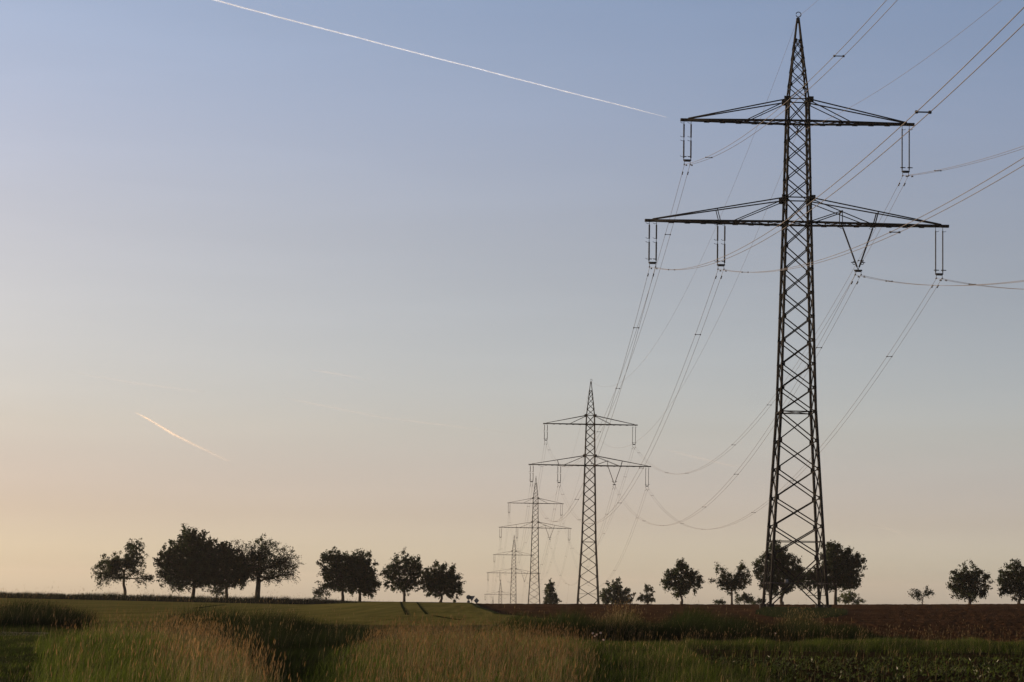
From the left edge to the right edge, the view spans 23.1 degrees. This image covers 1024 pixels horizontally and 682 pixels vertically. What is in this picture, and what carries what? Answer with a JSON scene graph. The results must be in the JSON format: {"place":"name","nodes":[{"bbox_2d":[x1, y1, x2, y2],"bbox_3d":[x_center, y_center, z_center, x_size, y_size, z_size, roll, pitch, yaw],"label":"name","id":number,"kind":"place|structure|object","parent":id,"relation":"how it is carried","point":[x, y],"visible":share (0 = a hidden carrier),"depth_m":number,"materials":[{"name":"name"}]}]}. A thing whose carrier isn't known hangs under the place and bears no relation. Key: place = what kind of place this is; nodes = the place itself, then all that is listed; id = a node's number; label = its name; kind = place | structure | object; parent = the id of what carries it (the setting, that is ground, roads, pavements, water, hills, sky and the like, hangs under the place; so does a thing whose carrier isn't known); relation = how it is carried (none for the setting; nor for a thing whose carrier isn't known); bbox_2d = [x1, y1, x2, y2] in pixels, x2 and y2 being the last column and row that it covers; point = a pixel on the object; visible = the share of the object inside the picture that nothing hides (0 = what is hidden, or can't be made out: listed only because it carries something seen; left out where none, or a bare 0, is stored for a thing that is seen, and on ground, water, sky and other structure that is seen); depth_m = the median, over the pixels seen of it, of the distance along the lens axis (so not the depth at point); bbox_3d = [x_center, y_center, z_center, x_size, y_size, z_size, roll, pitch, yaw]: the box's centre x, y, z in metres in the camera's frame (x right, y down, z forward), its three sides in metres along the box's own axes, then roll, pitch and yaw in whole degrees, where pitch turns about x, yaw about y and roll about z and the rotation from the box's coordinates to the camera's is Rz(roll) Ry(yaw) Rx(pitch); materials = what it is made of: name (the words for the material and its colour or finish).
{"place":"outdoors","nodes":[
{"label":"outdoors","id":0,"kind":"place"},
{"bbox_2d":[2,632,46,635],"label":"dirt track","id":1,"kind":"structure","parent":0,"point":[24,633],"depth_m":91.92,"materials":[{"name":"brown soil"}]},
{"bbox_2d":[0,632,57,681],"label":"mown grass","id":2,"kind":"structure","parent":0,"point":[13,649],"depth_m":57.40,"materials":[{"name":"green plant"}]},
{"bbox_2d":[78,598,220,640],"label":"tall grass","id":3,"kind":"structure","parent":0,"point":[113,629],"depth_m":77.38,"materials":[{"name":"green plant"}]},
{"bbox_2d":[28,608,299,681],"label":"tall grass","id":4,"kind":"structure","parent":0,"point":[215,655],"depth_m":45.63,"materials":[{"name":"green plant"}]},
{"bbox_2d":[0,586,404,603],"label":"margin grass","id":5,"kind":"structure","parent":0,"point":[164,598],"depth_m":340.95,"materials":[{"name":"green plant"}]},
{"bbox_2d":[144,579,392,654],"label":"tall grass","id":6,"kind":"structure","parent":0,"point":[285,633],"depth_m":76.05,"materials":[{"name":"green plant"}]},
{"bbox_2d":[0,598,546,630],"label":"wheat field","id":7,"kind":"structure","parent":0,"point":[363,613],"depth_m":193.78,"materials":[{"name":"green plant"}]},
{"bbox_2d":[400,602,408,614],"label":"wheel track","id":8,"kind":"structure","parent":7,"relation":"on","point":[404,609],"depth_m":214.71,"materials":[{"name":"green plant"}]},
{"bbox_2d":[221,641,368,681],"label":"hollow grass","id":9,"kind":"structure","parent":0,"point":[295,657],"depth_m":51.82,"materials":[{"name":"green plant"}]},
{"bbox_2d":[298,606,599,681],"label":"seed grass","id":10,"kind":"structure","parent":0,"point":[418,653],"depth_m":48.55,"materials":[{"name":"plant"}]},
{"bbox_2d":[361,610,545,640],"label":"verge grass","id":11,"kind":"structure","parent":0,"point":[472,632],"depth_m":88.08,"materials":[{"name":"green plant"}]},
{"bbox_2d":[0,597,1023,681],"bbox_3d":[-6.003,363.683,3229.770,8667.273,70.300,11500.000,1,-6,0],"label":"ground","id":12,"kind":"structure","parent":0,"point":[375,633],"depth_m":61.06,"materials":[{"name":"green plant"}]},
{"bbox_2d":[0,586,105,630],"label":"tall grass","id":13,"kind":"structure","parent":12,"relation":"on","point":[21,613],"depth_m":97.51,"materials":[{"name":"green plant"}]},
{"bbox_2d":[90,538,154,595],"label":"fruit tree","id":14,"kind":"object","parent":12,"relation":"on","point":[130,562],"visible":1,"depth_m":349.75,"materials":[{"name":"green plant"}]},
{"bbox_2d":[162,573,184,594],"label":"shrub","id":15,"kind":"object","parent":12,"relation":"on","point":[171,584],"visible":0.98,"depth_m":346.69,"materials":[{"name":"green plant"}]},
{"bbox_2d":[152,523,225,596],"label":"broadleaf tree","id":16,"kind":"object","parent":12,"relation":"on","point":[181,563],"visible":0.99,"depth_m":349.48,"materials":[{"name":"green plant"}]},
{"bbox_2d":[201,577,228,596],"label":"young tree","id":17,"kind":"object","parent":12,"relation":"on","point":[218,590],"visible":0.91,"depth_m":347.87,"materials":[{"name":"green plant"}]},
{"bbox_2d":[205,540,255,596],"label":"broadleaf tree","id":18,"kind":"object","parent":12,"relation":"on","point":[227,577],"visible":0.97,"depth_m":349.85,"materials":[{"name":"green plant"}]},
{"bbox_2d":[229,533,302,597],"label":"walnut tree","id":19,"kind":"object","parent":12,"relation":"on","point":[258,560],"visible":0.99,"depth_m":349.64,"materials":[{"name":"green plant"}]},
{"bbox_2d":[312,580,338,599],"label":"shrub","id":20,"kind":"object","parent":12,"relation":"on","point":[322,589],"visible":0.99,"depth_m":346.66,"materials":[{"name":"green plant"}]},
{"bbox_2d":[316,546,362,600],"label":"broadleaf tree","id":21,"kind":"object","parent":12,"relation":"on","point":[337,568],"visible":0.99,"depth_m":348.57,"materials":[{"name":"green plant"}]},
{"bbox_2d":[344,548,381,600],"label":"broadleaf tree","id":22,"kind":"object","parent":12,"relation":"on","point":[369,584],"visible":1,"depth_m":350.05,"materials":[{"name":"green plant"}]},
{"bbox_2d":[328,601,467,603],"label":"wheat crest","id":23,"kind":"object","parent":12,"relation":"on","point":[380,601],"visible":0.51,"depth_m":342.27,"materials":[{"name":"plant"}]},
{"bbox_2d":[377,547,433,601],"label":"fruit tree","id":24,"kind":"object","parent":12,"relation":"on","point":[412,564],"visible":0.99,"depth_m":352.05,"materials":[{"name":"green plant"}]},
{"bbox_2d":[418,559,466,601],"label":"broadleaf tree","id":25,"kind":"object","parent":12,"relation":"on","point":[439,581],"visible":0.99,"depth_m":353.32,"materials":[{"name":"green plant"}]},
{"bbox_2d":[487,583,515,603],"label":"electricity pylon","id":26,"kind":"object","parent":12,"relation":"on","point":[498,594],"visible":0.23,"depth_m":1857.74,"materials":[{"name":"metal"}]},
{"bbox_2d":[487,536,540,603],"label":"electricity pylon","id":27,"kind":"object","parent":12,"relation":"on","point":[514,571],"visible":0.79,"depth_m":1428.85,"materials":[{"name":"metal"}]},
{"bbox_2d":[499,476,571,603],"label":"electricity pylon","id":28,"kind":"object","parent":12,"relation":"on","point":[535,504],"visible":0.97,"depth_m":1056.73,"materials":[{"name":"metal"}]},
{"bbox_2d":[542,578,561,603],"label":"conical tree","id":29,"kind":"object","parent":12,"relation":"on","point":[551,597],"visible":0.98,"depth_m":476.99,"materials":[{"name":"green plant"}]},
{"bbox_2d":[529,379,650,603],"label":"electricity pylon","id":30,"kind":"object","parent":12,"relation":"on","point":[586,424],"visible":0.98,"depth_m":627.15,"materials":[{"name":"metal"}]},
{"bbox_2d":[500,484,532,579],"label":"power line","id":31,"kind":"object","parent":30,"relation":"hanging from","point":[522,537],"visible":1,"depth_m":702.41,"materials":[{"name":"metal"}]},
{"bbox_2d":[508,442,546,550],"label":"power line","id":32,"kind":"object","parent":30,"relation":"attached to","point":[534,503],"visible":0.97,"depth_m":705.04,"materials":[{"name":"metal"}]},
{"bbox_2d":[517,486,558,583],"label":"power line","id":33,"kind":"object","parent":30,"relation":"attached to","point":[547,538],"visible":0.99,"depth_m":729.06,"materials":[{"name":"metal"}]},
{"bbox_2d":[549,488,614,584],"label":"power line","id":34,"kind":"object","parent":30,"relation":"hanging from","point":[594,548],"visible":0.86,"depth_m":726.73,"materials":[{"name":"metal"}]},
{"bbox_2d":[562,451,633,555],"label":"power line","id":35,"kind":"object","parent":30,"relation":"attached to","point":[607,523],"visible":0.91,"depth_m":750.04,"materials":[{"name":"metal"}]},
{"bbox_2d":[568,489,647,587],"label":"power line","id":36,"kind":"object","parent":30,"relation":"attached to","point":[619,559],"visible":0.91,"depth_m":749.91,"materials":[{"name":"metal"}]},
{"bbox_2d":[598,576,635,603],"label":"bushy tree","id":37,"kind":"object","parent":12,"relation":"on","point":[611,598],"visible":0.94,"depth_m":466.99,"materials":[{"name":"green plant"}]},
{"bbox_2d":[636,583,655,603],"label":"bushy tree","id":38,"kind":"object","parent":12,"relation":"on","point":[648,597],"visible":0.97,"depth_m":467.54,"materials":[{"name":"green plant"}]},
{"bbox_2d":[713,597,725,603],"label":"hedge bush","id":39,"kind":"object","parent":12,"relation":"on","point":[720,601],"visible":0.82,"depth_m":397.87,"materials":[{"name":"green plant"}]},
{"bbox_2d":[734,590,754,604],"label":"hedge bush","id":40,"kind":"object","parent":12,"relation":"on","point":[745,598],"visible":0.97,"depth_m":397.75,"materials":[{"name":"green plant"}]},
{"bbox_2d":[751,596,766,603],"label":"hedge bush","id":41,"kind":"object","parent":12,"relation":"on","point":[757,602],"visible":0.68,"depth_m":399.33,"materials":[{"name":"green plant"}]},
{"bbox_2d":[645,12,948,608],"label":"electricity pylon","id":42,"kind":"object","parent":12,"relation":"on","point":[809,225],"visible":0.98,"depth_m":252.02,"materials":[{"name":"metal"}]},
{"bbox_2d":[530,268,654,521],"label":"power line","id":43,"kind":"object","parent":42,"relation":"attached to","point":[612,401],"visible":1,"depth_m":305.66,"materials":[{"name":"metal"}]},
{"bbox_2d":[546,165,689,466],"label":"power line","id":44,"kind":"object","parent":42,"relation":"attached to","point":[642,311],"visible":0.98,"depth_m":302.49,"materials":[{"name":"metal"}]},
{"bbox_2d":[558,271,722,523],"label":"power line","id":45,"kind":"object","parent":42,"relation":"attached to","point":[668,404],"visible":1,"depth_m":303.56,"materials":[{"name":"metal"}]},
{"bbox_2d":[591,27,794,386],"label":"power line","id":46,"kind":"object","parent":42,"relation":"attached to","point":[728,197],"visible":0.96,"depth_m":310.78,"materials":[{"name":"metal"}]},
{"bbox_2d":[590,134,796,447],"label":"power line","id":47,"kind":"object","parent":42,"relation":"attached to","point":[722,310],"visible":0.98,"depth_m":314.28,"materials":[{"name":"metal"}]},
{"bbox_2d":[613,276,858,525],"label":"power line","id":48,"kind":"object","parent":42,"relation":"attached to","point":[772,421],"visible":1,"depth_m":322.12,"materials":[{"name":"metal"}]},
{"bbox_2d":[633,176,907,473],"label":"power line","id":49,"kind":"object","parent":42,"relation":"attached to","point":[816,332],"visible":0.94,"depth_m":304.90,"materials":[{"name":"metal"}]},
{"bbox_2d":[685,0,896,165],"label":"power line","id":50,"kind":"object","parent":42,"relation":"attached to","point":[842,56],"visible":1,"depth_m":159.68,"materials":[{"name":"metal"}]},
{"bbox_2d":[646,281,939,528],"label":"power line","id":51,"kind":"object","parent":42,"relation":"attached to","point":[841,420],"visible":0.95,"depth_m":305.70,"materials":[{"name":"metal"}]},
{"bbox_2d":[650,7,1023,269],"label":"power line","id":52,"kind":"object","parent":42,"relation":"attached to","point":[918,111],"visible":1,"depth_m":107.30,"materials":[{"name":"metal"}]},
{"bbox_2d":[719,157,1023,272],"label":"power line","id":53,"kind":"object","parent":42,"relation":"attached to","point":[725,270],"visible":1,"depth_m":144.22,"materials":[{"name":"metal"}]},
{"bbox_2d":[801,2,998,130],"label":"power line","id":54,"kind":"object","parent":42,"relation":"attached to","point":[914,66],"visible":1,"depth_m":184.26,"materials":[{"name":"metal"}]},
{"bbox_2d":[857,275,1023,285],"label":"power line","id":55,"kind":"object","parent":42,"relation":"attached to","point":[941,285],"visible":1,"depth_m":204.35,"materials":[{"name":"metal"}]},
{"bbox_2d":[903,146,1023,176],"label":"power line","id":56,"kind":"object","parent":42,"relation":"attached to","point":[911,175],"visible":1,"depth_m":224.02,"materials":[{"name":"metal"}]},
{"bbox_2d":[937,278,1016,288],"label":"power line","id":57,"kind":"object","parent":42,"relation":"attached to","point":[975,284],"visible":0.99,"depth_m":235.39,"materials":[{"name":"metal"}]},
{"bbox_2d":[837,590,865,604],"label":"hedge bush","id":58,"kind":"object","parent":12,"relation":"on","point":[849,598],"visible":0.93,"depth_m":427.04,"materials":[{"name":"green plant"}]},
{"bbox_2d":[907,585,933,603],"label":"young tree","id":59,"kind":"object","parent":12,"relation":"on","point":[920,595],"visible":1,"depth_m":346.35,"materials":[{"name":"green plant"}]},
{"bbox_2d":[0,0,1023,604],"label":"sky","id":60,"kind":"structure","parent":0,"point":[314,277],"materials":[{"name":"blue"}]},
{"bbox_2d":[487,595,909,642],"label":"verge grass","id":61,"kind":"structure","parent":0,"point":[621,623],"depth_m":95.73,"materials":[{"name":"green plant"}]},
{"bbox_2d":[475,603,1023,642],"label":"ploughed field","id":62,"kind":"structure","parent":0,"point":[993,619],"depth_m":206.28,"materials":[{"name":"soil"}]},
{"bbox_2d":[659,557,704,603],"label":"fruit tree","id":63,"kind":"object","parent":62,"relation":"on","point":[682,584],"visible":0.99,"depth_m":347.94,"materials":[{"name":"green plant"}]},
{"bbox_2d":[708,560,752,603],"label":"fruit tree","id":64,"kind":"object","parent":62,"relation":"on","point":[735,582],"visible":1,"depth_m":348.05,"materials":[{"name":"green plant"}]},
{"bbox_2d":[751,539,806,604],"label":"broadleaf tree","id":65,"kind":"object","parent":62,"relation":"on","point":[786,562],"visible":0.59,"depth_m":347.57,"materials":[{"name":"green plant"}]},
{"bbox_2d":[798,540,867,604],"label":"broadleaf tree","id":66,"kind":"object","parent":62,"relation":"on","point":[842,572],"visible":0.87,"depth_m":349.79,"materials":[{"name":"green plant"}]},
{"bbox_2d":[945,559,994,603],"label":"bushy tree","id":67,"kind":"object","parent":62,"relation":"on","point":[966,584],"visible":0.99,"depth_m":347.97,"materials":[{"name":"green plant"}]},
{"bbox_2d":[996,558,1023,603],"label":"fruit tree","id":68,"kind":"object","parent":62,"relation":"on","point":[1015,577],"visible":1,"depth_m":348.10,"materials":[{"name":"green plant"}]},
{"bbox_2d":[755,606,847,618],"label":"hummock grass","id":69,"kind":"structure","parent":0,"point":[827,612],"depth_m":211.70,"materials":[{"name":"plant"}]},
{"bbox_2d":[682,620,1023,652],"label":"balk grass","id":70,"kind":"structure","parent":0,"point":[828,641],"depth_m":86.56,"materials":[{"name":"green plant"}]},
{"bbox_2d":[691,648,1023,681],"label":"beet field soil","id":71,"kind":"structure","parent":0,"point":[921,678],"depth_m":68.62,"materials":[{"name":"brown soil"}]},
{"bbox_2d":[703,655,1023,681],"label":"beet plants","id":72,"kind":"object","parent":71,"relation":"on","point":[930,671],"visible":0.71,"depth_m":62.89,"materials":[{"name":"green plant"}]}
]}

